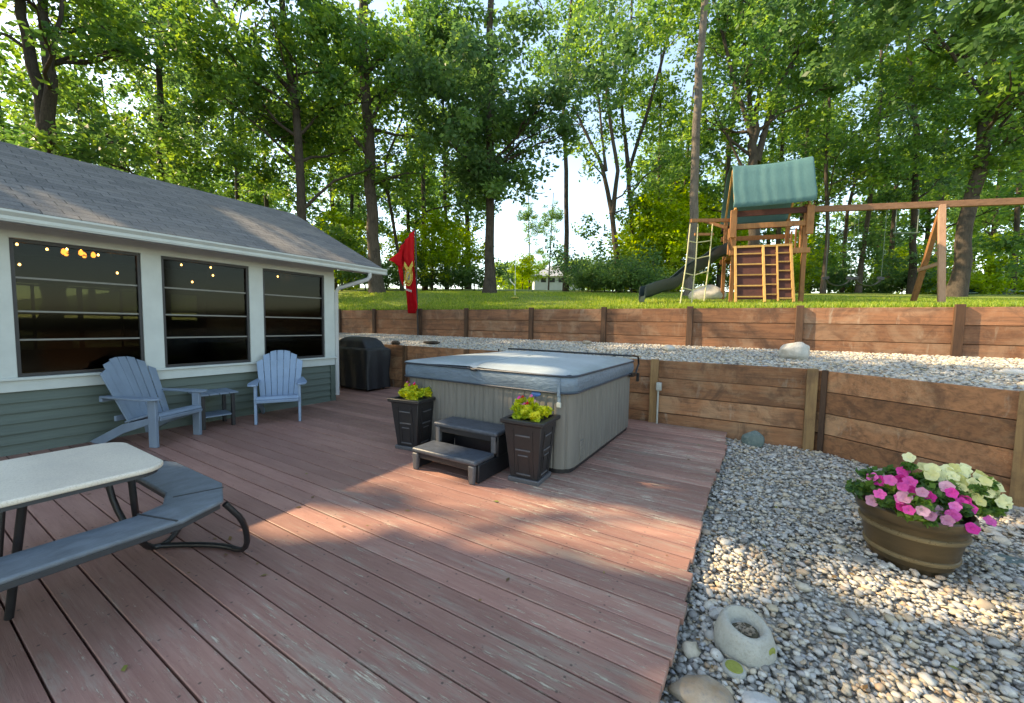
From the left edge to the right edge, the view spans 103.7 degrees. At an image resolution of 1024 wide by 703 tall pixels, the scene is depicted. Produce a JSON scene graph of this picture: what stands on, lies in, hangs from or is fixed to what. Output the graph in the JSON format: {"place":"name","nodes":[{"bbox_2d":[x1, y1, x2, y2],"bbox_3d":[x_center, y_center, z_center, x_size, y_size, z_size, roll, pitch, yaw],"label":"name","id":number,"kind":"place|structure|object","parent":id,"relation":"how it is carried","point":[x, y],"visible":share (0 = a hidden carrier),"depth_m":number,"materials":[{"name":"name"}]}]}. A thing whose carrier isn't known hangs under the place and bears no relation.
{"place":"outdoors","nodes":[
{"label":"outdoors","id":0,"kind":"place"},
{"bbox_2d":[0,0,1023,293],"label":"sky","id":1,"kind":"structure","parent":0,"point":[586,196],"materials":[{"name":"white"}]},
{"bbox_2d":[334,288,1023,309],"bbox_3d":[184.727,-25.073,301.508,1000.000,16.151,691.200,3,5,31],"label":"lawn","id":2,"kind":"structure","parent":0,"point":[1002,296],"depth_m":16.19,"materials":[{"name":"green plant"}]},
{"bbox_2d":[0,50,32,147],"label":"woodland tree","id":3,"kind":"object","parent":2,"relation":"on","point":[2,121],"visible":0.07,"depth_m":30.68,"materials":[{"name":"green plant"}]},
{"bbox_2d":[14,53,137,165],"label":"woodland tree","id":4,"kind":"object","parent":2,"relation":"on","point":[83,85],"visible":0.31,"depth_m":23.20,"materials":[{"name":"green plant"}]},
{"bbox_2d":[32,76,138,174],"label":"woodland tree","id":5,"kind":"object","parent":2,"relation":"on","point":[123,95],"visible":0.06,"depth_m":34.96,"materials":[{"name":"green plant"}]},
{"bbox_2d":[94,65,223,187],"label":"woodland tree","id":6,"kind":"object","parent":2,"relation":"on","point":[138,94],"visible":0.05,"depth_m":32.74,"materials":[{"name":"green plant"}]},
{"bbox_2d":[95,29,232,195],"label":"woodland tree","id":7,"kind":"object","parent":2,"relation":"on","point":[171,95],"visible":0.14,"depth_m":23.94,"materials":[{"name":"green plant"}]},
{"bbox_2d":[185,43,290,202],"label":"woodland tree","id":8,"kind":"object","parent":2,"relation":"on","point":[229,120],"visible":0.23,"depth_m":26.08,"materials":[{"name":"green plant"}]},
{"bbox_2d":[205,131,295,210],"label":"woodland tree","id":9,"kind":"object","parent":2,"relation":"on","point":[259,200],"visible":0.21,"depth_m":38.16,"materials":[{"name":"green plant"}]},
{"bbox_2d":[103,0,449,221],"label":"oak tree","id":10,"kind":"object","parent":2,"relation":"on","point":[296,128],"visible":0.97,"depth_m":16.79,"materials":[{"name":"green plant"}]},
{"bbox_2d":[210,22,347,223],"bbox_3d":[-16.744,-14.012,29.727,7.576,18.896,8.272,2,4,16],"label":"woodland tree","id":11,"kind":"object","parent":2,"relation":"on","point":[266,152],"visible":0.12,"depth_m":28.92,"materials":[{"name":"green plant"}]},
{"bbox_2d":[245,55,328,226],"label":"woodland tree","id":12,"kind":"object","parent":2,"relation":"on","point":[286,205],"visible":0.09,"depth_m":32.40,"materials":[{"name":"green plant"}]},
{"bbox_2d":[278,59,382,288],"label":"woodland tree","id":13,"kind":"object","parent":2,"relation":"on","point":[288,192],"visible":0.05,"depth_m":31.31,"materials":[{"name":"green plant"}]},
{"bbox_2d":[314,208,367,290],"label":"sapling","id":14,"kind":"object","parent":2,"relation":"on","point":[335,219],"visible":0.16,"depth_m":24.70,"materials":[{"name":"green plant"}]},
{"bbox_2d":[293,35,398,289],"bbox_3d":[-12.105,-13.243,28.232,6.854,17.970,7.484,-3,5,-44],"label":"woodland tree","id":15,"kind":"object","parent":2,"relation":"on","point":[355,218],"visible":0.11,"depth_m":27.64,"materials":[{"name":"green plant"}]},
{"bbox_2d":[307,157,404,287],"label":"woodland tree","id":16,"kind":"object","parent":2,"relation":"on","point":[363,201],"visible":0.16,"depth_m":38.53,"materials":[{"name":"green plant"}]},
{"bbox_2d":[268,21,452,290],"bbox_3d":[-8.420,-10.704,23.428,10.385,14.433,7.638,-1,4,-30],"label":"young tree","id":17,"kind":"object","parent":2,"relation":"on","point":[387,192],"visible":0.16,"depth_m":23.90,"materials":[{"name":"green plant"}]},
{"bbox_2d":[251,0,486,293],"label":"oak tree","id":18,"kind":"object","parent":2,"relation":"on","point":[368,35],"visible":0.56,"depth_m":18.25,"materials":[{"name":"green plant"}]},
{"bbox_2d":[334,240,425,289],"bbox_3d":[-8.678,-5.260,24.359,4.966,3.253,6.687,2,4,16],"label":"bush","id":19,"kind":"object","parent":2,"relation":"on","point":[346,275],"visible":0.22,"depth_m":24.12,"materials":[{"name":"green plant"}]},
{"bbox_2d":[378,121,455,248],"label":"woodland tree","id":20,"kind":"object","parent":2,"relation":"on","point":[430,181],"visible":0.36,"depth_m":34.80,"materials":[{"name":"green plant"}]},
{"bbox_2d":[395,257,464,289],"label":"bush","id":21,"kind":"object","parent":2,"relation":"on","point":[422,283],"visible":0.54,"depth_m":26.69,"materials":[{"name":"green plant"}]},
{"bbox_2d":[397,207,479,289],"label":"sapling","id":22,"kind":"object","parent":2,"relation":"on","point":[449,249],"visible":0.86,"depth_m":25.89,"materials":[{"name":"green plant"}]},
{"bbox_2d":[377,0,502,289],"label":"woodland tree","id":23,"kind":"object","parent":2,"relation":"on","point":[395,10],"visible":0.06,"depth_m":27.34,"materials":[{"name":"green plant"}]},
{"bbox_2d":[435,221,494,289],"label":"sapling","id":24,"kind":"object","parent":2,"relation":"on","point":[466,243],"visible":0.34,"depth_m":29.28,"materials":[{"name":"green plant"}]},
{"bbox_2d":[431,86,501,289],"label":"woodland tree","id":25,"kind":"object","parent":2,"relation":"on","point":[444,188],"visible":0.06,"depth_m":32.18,"materials":[{"name":"green plant"}]},
{"bbox_2d":[429,257,515,290],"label":"bush","id":26,"kind":"object","parent":2,"relation":"on","point":[467,274],"visible":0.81,"depth_m":26.28,"materials":[{"name":"green plant"}]},
{"bbox_2d":[419,92,533,288],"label":"woodland tree","id":27,"kind":"object","parent":2,"relation":"on","point":[466,214],"visible":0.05,"depth_m":32.52,"materials":[{"name":"green plant"}]},
{"bbox_2d":[383,0,641,292],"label":"oak tree","id":28,"kind":"object","parent":2,"relation":"on","point":[491,122],"visible":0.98,"depth_m":16.46,"materials":[{"name":"green plant"}]},
{"bbox_2d":[507,251,549,288],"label":"sapling","id":29,"kind":"object","parent":2,"relation":"on","point":[525,271],"visible":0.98,"depth_m":37.31,"materials":[{"name":"green plant"}]},
{"bbox_2d":[516,196,551,288],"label":"woodland tree","id":30,"kind":"object","parent":2,"relation":"on","point":[527,216],"visible":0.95,"depth_m":42.99,"materials":[{"name":"green plant"}]},
{"bbox_2d":[531,193,563,289],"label":"woodland tree","id":31,"kind":"object","parent":2,"relation":"on","point":[556,216],"visible":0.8,"depth_m":49.14,"materials":[{"name":"green plant"}]},
{"bbox_2d":[531,266,580,289],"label":"distant house","id":32,"kind":"structure","parent":2,"relation":"on","point":[542,284],"depth_m":55.02,"materials":[{"name":"white"}]},
{"bbox_2d":[521,0,621,290],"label":"tall tree","id":33,"kind":"object","parent":2,"relation":"on","point":[571,6],"visible":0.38,"depth_m":26.92,"materials":[{"name":"green plant"}]},
{"bbox_2d":[540,237,610,290],"bbox_3d":[4.738,-5.388,26.043,4.969,3.065,6.690,2,4,15],"label":"bush","id":34,"kind":"object","parent":2,"relation":"on","point":[553,253],"visible":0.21,"depth_m":24.54,"materials":[{"name":"green plant"}]},
{"bbox_2d":[549,255,627,292],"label":"bush","id":35,"kind":"object","parent":2,"relation":"on","point":[582,275],"visible":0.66,"depth_m":20.77,"materials":[{"name":"green plant"}]},
{"bbox_2d":[524,0,690,291],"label":"forked tree","id":36,"kind":"object","parent":2,"relation":"on","point":[580,53],"visible":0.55,"depth_m":23.42,"materials":[{"name":"green plant"}]},
{"bbox_2d":[583,251,655,292],"bbox_3d":[5.258,-3.953,20.272,3.353,2.118,4.514,3,4,27],"label":"bush","id":37,"kind":"object","parent":2,"relation":"on","point":[605,274],"visible":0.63,"depth_m":19.52,"materials":[{"name":"green plant"}]},
{"bbox_2d":[580,238,668,292],"bbox_3d":[5.830,-3.943,19.721,3.563,2.270,4.797,-2,5,-36],"label":"bush","id":38,"kind":"object","parent":2,"relation":"on","point":[641,275],"visible":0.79,"depth_m":19.08,"materials":[{"name":"green plant"}]},
{"bbox_2d":[539,0,719,291],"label":"forked tree","id":39,"kind":"object","parent":2,"relation":"on","point":[628,161],"visible":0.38,"depth_m":25.41,"materials":[{"name":"green plant"}]},
{"bbox_2d":[603,190,705,266],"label":"sapling","id":40,"kind":"object","parent":2,"relation":"on","point":[676,246],"visible":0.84,"depth_m":23.30,"materials":[{"name":"green plant"}]},
{"bbox_2d":[621,87,718,290],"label":"woodland tree","id":41,"kind":"object","parent":2,"relation":"on","point":[685,181],"visible":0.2,"depth_m":31.74,"materials":[{"name":"green plant"}]},
{"bbox_2d":[635,0,708,295],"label":"straight tree","id":42,"kind":"object","parent":2,"relation":"on","point":[685,10],"visible":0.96,"depth_m":14.43,"materials":[{"name":"brown plant"}]},
{"bbox_2d":[623,45,722,260],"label":"woodland tree","id":43,"kind":"object","parent":2,"relation":"on","point":[659,98],"visible":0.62,"depth_m":27.34,"materials":[{"name":"green plant"}]},
{"bbox_2d":[648,110,723,258],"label":"woodland tree","id":44,"kind":"object","parent":2,"relation":"on","point":[712,149],"visible":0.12,"depth_m":32.32,"materials":[{"name":"green plant"}]},
{"bbox_2d":[637,174,747,275],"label":"sapling","id":45,"kind":"object","parent":2,"relation":"on","point":[702,215],"visible":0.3,"depth_m":25.51,"materials":[{"name":"green plant"}]},
{"bbox_2d":[688,285,725,299],"bbox_3d":[5.566,-1.598,11.484,0.992,0.619,0.680,3,5,31],"label":"boulder","id":46,"kind":"object","parent":2,"relation":"on","point":[713,292],"visible":0.52,"depth_m":11.24,"materials":[{"name":"stone"}]},
{"bbox_2d":[672,199,748,283],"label":"sapling","id":47,"kind":"object","parent":2,"relation":"on","point":[743,233],"visible":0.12,"depth_m":26.47,"materials":[{"name":"green plant"}]},
{"bbox_2d":[646,0,787,287],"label":"woodland tree","id":48,"kind":"object","parent":2,"relation":"on","point":[727,165],"visible":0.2,"depth_m":26.67,"materials":[{"name":"green plant"}]},
{"bbox_2d":[699,138,791,244],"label":"woodland tree","id":49,"kind":"object","parent":2,"relation":"on","point":[721,182],"visible":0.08,"depth_m":37.12,"materials":[{"name":"green plant"}]},
{"bbox_2d":[608,0,925,244],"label":"vase tree","id":50,"kind":"object","parent":2,"relation":"on","point":[724,34],"visible":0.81,"depth_m":18.62,"materials":[{"name":"green plant"}]},
{"bbox_2d":[763,19,857,292],"bbox_3d":[21.246,-13.841,30.189,6.781,19.614,7.404,-3,5,-44],"label":"woodland tree","id":51,"kind":"object","parent":2,"relation":"on","point":[837,100],"visible":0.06,"depth_m":29.02,"materials":[{"name":"green plant"}]},
{"bbox_2d":[739,16,882,243],"bbox_3d":[17.637,-13.014,24.416,7.098,18.731,6.501,2,4,15],"label":"woodland tree","id":52,"kind":"object","parent":2,"relation":"on","point":[781,156],"visible":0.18,"depth_m":23.81,"materials":[{"name":"green plant"}]},
{"bbox_2d":[778,93,879,292],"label":"woodland tree","id":53,"kind":"object","parent":2,"relation":"on","point":[850,225],"visible":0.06,"depth_m":32.63,"materials":[{"name":"green plant"}]},
{"bbox_2d":[639,156,1023,303],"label":"playset","id":54,"kind":"object","parent":2,"relation":"on","point":[764,196],"visible":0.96,"depth_m":9.43,"materials":[{"name":"brown wood"}]},
{"bbox_2d":[796,245,867,292],"bbox_3d":[20.977,-5.203,26.886,5.032,3.040,6.775,2,4,12],"label":"bush","id":55,"kind":"object","parent":2,"relation":"on","point":[836,276],"visible":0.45,"depth_m":25.80,"materials":[{"name":"green plant"}]},
{"bbox_2d":[747,0,921,293],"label":"young tree","id":56,"kind":"object","parent":2,"relation":"on","point":[836,142],"visible":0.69,"depth_m":21.25,"materials":[{"name":"green plant"}]},
{"bbox_2d":[702,0,1023,85],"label":"oak tree","id":57,"kind":"object","parent":2,"relation":"on","point":[1006,40],"visible":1,"depth_m":9.98,"materials":[{"name":"green plant"}]},
{"bbox_2d":[823,176,924,279],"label":"woodland tree","id":58,"kind":"object","parent":2,"relation":"on","point":[882,213],"visible":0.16,"depth_m":36.05,"materials":[{"name":"green plant"}]},
{"bbox_2d":[782,35,973,292],"bbox_3d":[23.048,-14.307,27.438,12.037,21.403,6.899,3,5,31],"label":"young tree","id":59,"kind":"object","parent":2,"relation":"on","point":[846,229],"visible":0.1,"depth_m":26.90,"materials":[{"name":"green plant"}]},
{"bbox_2d":[812,2,975,293],"bbox_3d":[22.084,-13.559,23.238,8.900,20.728,9.734,3,5,31],"label":"oak tree","id":60,"kind":"object","parent":2,"relation":"on","point":[912,258],"visible":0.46,"depth_m":22.86,"materials":[{"name":"green plant"}]},
{"bbox_2d":[811,1,977,292],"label":"young tree","id":61,"kind":"object","parent":2,"relation":"on","point":[858,287],"visible":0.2,"depth_m":23.93,"materials":[{"name":"green plant"}]},
{"bbox_2d":[839,241,953,293],"bbox_3d":[23.756,-4.748,24.461,4.551,2.862,6.127,0,4,-20],"label":"bush","id":62,"kind":"object","parent":2,"relation":"on","point":[883,286],"visible":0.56,"depth_m":24.29,"materials":[{"name":"green plant"}]},
{"bbox_2d":[848,47,977,292],"bbox_3d":[27.622,-12.766,29.141,6.880,18.181,7.513,0,4,-15],"label":"woodland tree","id":63,"kind":"object","parent":2,"relation":"on","point":[892,219],"visible":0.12,"depth_m":28.31,"materials":[{"name":"green plant"}]},
{"bbox_2d":[873,123,974,251],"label":"woodland tree","id":64,"kind":"object","parent":2,"relation":"on","point":[926,218],"visible":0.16,"depth_m":36.09,"materials":[{"name":"green plant"}]},
{"bbox_2d":[831,0,1023,296],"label":"oak tree","id":65,"kind":"object","parent":2,"relation":"on","point":[992,102],"visible":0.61,"depth_m":17.00,"materials":[{"name":"green plant"}]},
{"bbox_2d":[898,241,1023,294],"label":"bush","id":66,"kind":"object","parent":2,"relation":"on","point":[976,282],"visible":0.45,"depth_m":23.31,"materials":[{"name":"green plant"}]},
{"bbox_2d":[900,34,1023,293],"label":"woodland tree","id":67,"kind":"object","parent":2,"relation":"on","point":[978,228],"visible":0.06,"depth_m":28.11,"materials":[{"name":"green plant"}]},
{"bbox_2d":[905,227,1023,290],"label":"bush","id":68,"kind":"object","parent":2,"relation":"on","point":[988,261],"visible":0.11,"depth_m":25.32,"materials":[{"name":"green plant"}]},
{"bbox_2d":[920,57,1020,270],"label":"woodland tree","id":69,"kind":"object","parent":2,"relation":"on","point":[978,209],"visible":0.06,"depth_m":31.98,"materials":[{"name":"green plant"}]},
{"bbox_2d":[946,158,1023,271],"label":"woodland tree","id":70,"kind":"object","parent":2,"relation":"on","point":[984,234],"visible":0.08,"depth_m":39.17,"materials":[{"name":"green plant"}]},
{"bbox_2d":[946,111,1023,232],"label":"woodland tree","id":71,"kind":"object","parent":2,"relation":"on","point":[981,219],"visible":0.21,"depth_m":28.27,"materials":[{"name":"green plant"}]},
{"bbox_2d":[972,223,1023,289],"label":"sapling","id":72,"kind":"object","parent":2,"relation":"on","point":[998,233],"visible":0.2,"depth_m":25.98,"materials":[{"name":"green plant"}]},
{"bbox_2d":[973,76,1023,294],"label":"woodland tree","id":73,"kind":"object","parent":2,"relation":"on","point":[1016,219],"visible":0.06,"depth_m":24.55,"materials":[{"name":"green plant"}]},
{"bbox_2d":[339,333,1023,390],"bbox_3d":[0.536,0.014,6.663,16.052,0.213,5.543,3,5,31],"label":"terrace gravel","id":74,"kind":"structure","parent":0,"point":[969,367],"depth_m":6.11,"materials":[{"name":"grey gravel"}]},
{"bbox_2d":[389,228,418,334],"bbox_3d":[-3.225,-2.018,11.879,1.178,3.114,0.180,3,5,31],"label":"flag","id":75,"kind":"object","parent":74,"relation":"on","point":[402,258],"visible":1,"depth_m":11.70,"materials":[{"name":"red fabric"}]},
{"bbox_2d":[339,304,1023,358],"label":"retaining wall","id":76,"kind":"structure","parent":74,"relation":"on","point":[959,330],"depth_m":7.51,"materials":[{"name":"brown wood"}]},
{"bbox_2d":[778,342,809,359],"bbox_3d":[4.346,0.021,6.203,0.411,0.350,0.322,3,5,31],"label":"boulder","id":77,"kind":"object","parent":74,"relation":"on","point":[797,350],"visible":0.81,"depth_m":6.09,"materials":[{"name":"stone"}]},
{"bbox_2d":[660,437,1023,702],"bbox_3d":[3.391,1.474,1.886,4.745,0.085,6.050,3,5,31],"label":"gravel","id":78,"kind":"structure","parent":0,"point":[775,688],"depth_m":2.29,"materials":[{"name":"grey gravel"}]},
{"bbox_2d":[668,674,734,702],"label":"stone","id":79,"kind":"object","parent":78,"relation":"on","point":[688,688],"visible":1,"depth_m":1.66,"materials":[{"name":"beige stone"}]},
{"bbox_2d":[721,659,746,678],"bbox_3d":[0.993,1.422,1.798,0.100,0.034,0.100,2,4,8],"label":"stone disc","id":80,"kind":"object","parent":78,"relation":"on","point":[731,668],"visible":1,"depth_m":1.78,"materials":[{"name":"stone"}]},
{"bbox_2d":[714,604,776,673],"bbox_3d":[1.116,1.364,1.926,0.267,0.187,0.256,2,4,14],"label":"stone bowl","id":81,"kind":"object","parent":78,"relation":"on","point":[743,635],"visible":0.94,"depth_m":1.88,"materials":[{"name":"stone"}]},
{"bbox_2d":[855,493,978,577],"bbox_3d":[2.694,1.225,2.718,0.590,0.400,0.590,3,5,31],"label":"barrel planter","id":82,"kind":"object","parent":78,"relation":"on","point":[899,542],"visible":0.69,"depth_m":2.54,"materials":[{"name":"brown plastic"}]},
{"bbox_2d":[845,464,996,534],"bbox_3d":[2.668,0.954,2.656,0.694,0.302,0.545,1,4,5],"label":"petunia plant","id":83,"kind":"object","parent":82,"relation":"in","point":[912,499],"visible":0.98,"depth_m":2.52,"materials":[{"name":"pink plant"}]},
{"bbox_2d":[900,452,1012,517],"bbox_3d":[2.929,0.891,2.705,0.518,0.394,0.491,0,4,-17],"label":"petunia plant","id":84,"kind":"object","parent":82,"relation":"on","point":[981,489],"visible":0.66,"depth_m":2.61,"materials":[{"name":"beige plant"}]},
{"label":"ground","id":85,"kind":"structure","parent":0,"visible":0},
{"bbox_2d":[0,603,51,702],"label":"deck frame","id":86,"kind":"object","parent":85,"relation":"on","point":[28,658],"depth_m":1.76,"materials":[{"name":"brown wood"}]},
{"bbox_2d":[0,386,726,702],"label":"deck","id":87,"kind":"structure","parent":86,"relation":"on","point":[385,605],"depth_m":2.27,"materials":[{"name":"brown wood"}]},
{"bbox_2d":[0,442,249,620],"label":"picnic table","id":88,"kind":"object","parent":87,"relation":"on","point":[189,495],"visible":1,"depth_m":2.04,"materials":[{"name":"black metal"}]},
{"bbox_2d":[90,356,207,447],"bbox_3d":[-4.343,0.561,4.798,0.977,0.986,0.740,1,4,7],"label":"adirondack chair","id":89,"kind":"object","parent":87,"relation":"on","point":[123,379],"visible":0.99,"depth_m":4.71,"materials":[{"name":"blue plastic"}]},
{"bbox_2d":[188,388,237,429],"bbox_3d":[-4.068,0.777,5.487,0.440,0.470,0.444,4,5,36],"label":"side table","id":90,"kind":"object","parent":87,"relation":"on","point":[223,412],"visible":0.7,"depth_m":5.50,"materials":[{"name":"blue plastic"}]},
{"bbox_2d":[247,350,306,424],"bbox_3d":[-3.483,0.493,6.024,0.740,0.986,0.977,-1,4,-27],"label":"adirondack chair","id":91,"kind":"object","parent":87,"relation":"on","point":[278,381],"visible":1,"depth_m":6.11,"materials":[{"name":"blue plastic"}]},
{"bbox_2d":[339,336,390,390],"bbox_3d":[-3.457,0.230,8.908,1.616,1.118,0.676,3,5,31],"label":"covered grill","id":92,"kind":"object","parent":87,"relation":"on","point":[364,362],"visible":0.87,"depth_m":8.51,"materials":[{"name":"black fabric"}]},
{"bbox_2d":[387,395,435,450],"bbox_3d":[-1.137,0.821,4.684,0.430,0.592,0.430,3,4,23],"label":"tall planter","id":93,"kind":"object","parent":87,"relation":"on","point":[413,422],"visible":0.93,"depth_m":4.54,"materials":[{"name":"plastic"}]},
{"bbox_2d":[398,381,432,399],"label":"bedding plant","id":94,"kind":"object","parent":93,"relation":"in","point":[409,391],"visible":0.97,"depth_m":4.59,"materials":[{"name":"green plant"}]},
{"bbox_2d":[412,416,508,484],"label":"tub steps","id":95,"kind":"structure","parent":87,"relation":"on","point":[478,451],"depth_m":3.94,"materials":[{"name":"plastic"}]},
{"bbox_2d":[405,348,638,472],"bbox_3d":[0.192,0.558,5.326,2.363,1.071,2.348,3,5,31],"label":"hot tub","id":96,"kind":"object","parent":87,"relation":"on","point":[586,397],"visible":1,"depth_m":4.39,"materials":[{"name":"grey plastic"}]},
{"bbox_2d":[500,413,560,486],"bbox_3d":[0.173,0.904,3.783,0.430,0.592,0.430,3,4,27],"label":"tall planter","id":97,"kind":"object","parent":87,"relation":"on","point":[529,445],"visible":0.99,"depth_m":3.64,"materials":[{"name":"plastic"}]},
{"bbox_2d":[510,394,553,421],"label":"bedding plant","id":98,"kind":"object","parent":97,"relation":"on","point":[533,411],"visible":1,"depth_m":3.73,"materials":[{"name":"green plant"}]},
{"bbox_2d":[0,0,218,167],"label":"oak tree","id":99,"kind":"object","parent":85,"relation":"on","point":[99,26],"visible":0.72,"depth_m":14.05,"materials":[{"name":"green plant"}]},
{"bbox_2d":[0,0,287,186],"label":"oak tree","id":100,"kind":"object","parent":85,"relation":"on","point":[158,112],"visible":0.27,"depth_m":18.36,"materials":[{"name":"green plant"}]},
{"bbox_2d":[0,141,386,456],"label":"house","id":101,"kind":"structure","parent":85,"relation":"on","point":[240,295],"depth_m":5.14,"materials":[{"name":"green"}]},
{"bbox_2d":[9,238,144,376],"bbox_3d":[-4.909,-0.475,4.601,0.050,1.430,1.025,3,5,31],"label":"window","id":102,"kind":"structure","parent":101,"relation":"in","point":[75,309],"depth_m":4.54,"materials":[{"name":"black glass"}]},
{"bbox_2d":[161,256,250,366],"bbox_3d":[-4.267,-0.535,5.651,0.050,1.430,1.040,3,5,31],"label":"window","id":103,"kind":"structure","parent":101,"relation":"in","point":[206,321],"depth_m":5.62,"materials":[{"name":"black glass"}]},
{"bbox_2d":[263,269,324,357],"bbox_3d":[-3.624,-0.595,6.704,0.050,1.430,1.030,3,5,31],"label":"window","id":104,"kind":"structure","parent":101,"relation":"in","point":[293,303],"depth_m":6.70,"materials":[{"name":"black glass"}]},
{"bbox_2d":[383,344,1023,506],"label":"retaining wall","id":105,"kind":"structure","parent":85,"relation":"on","point":[878,422],"depth_m":4.86,"materials":[{"name":"brown wood"}]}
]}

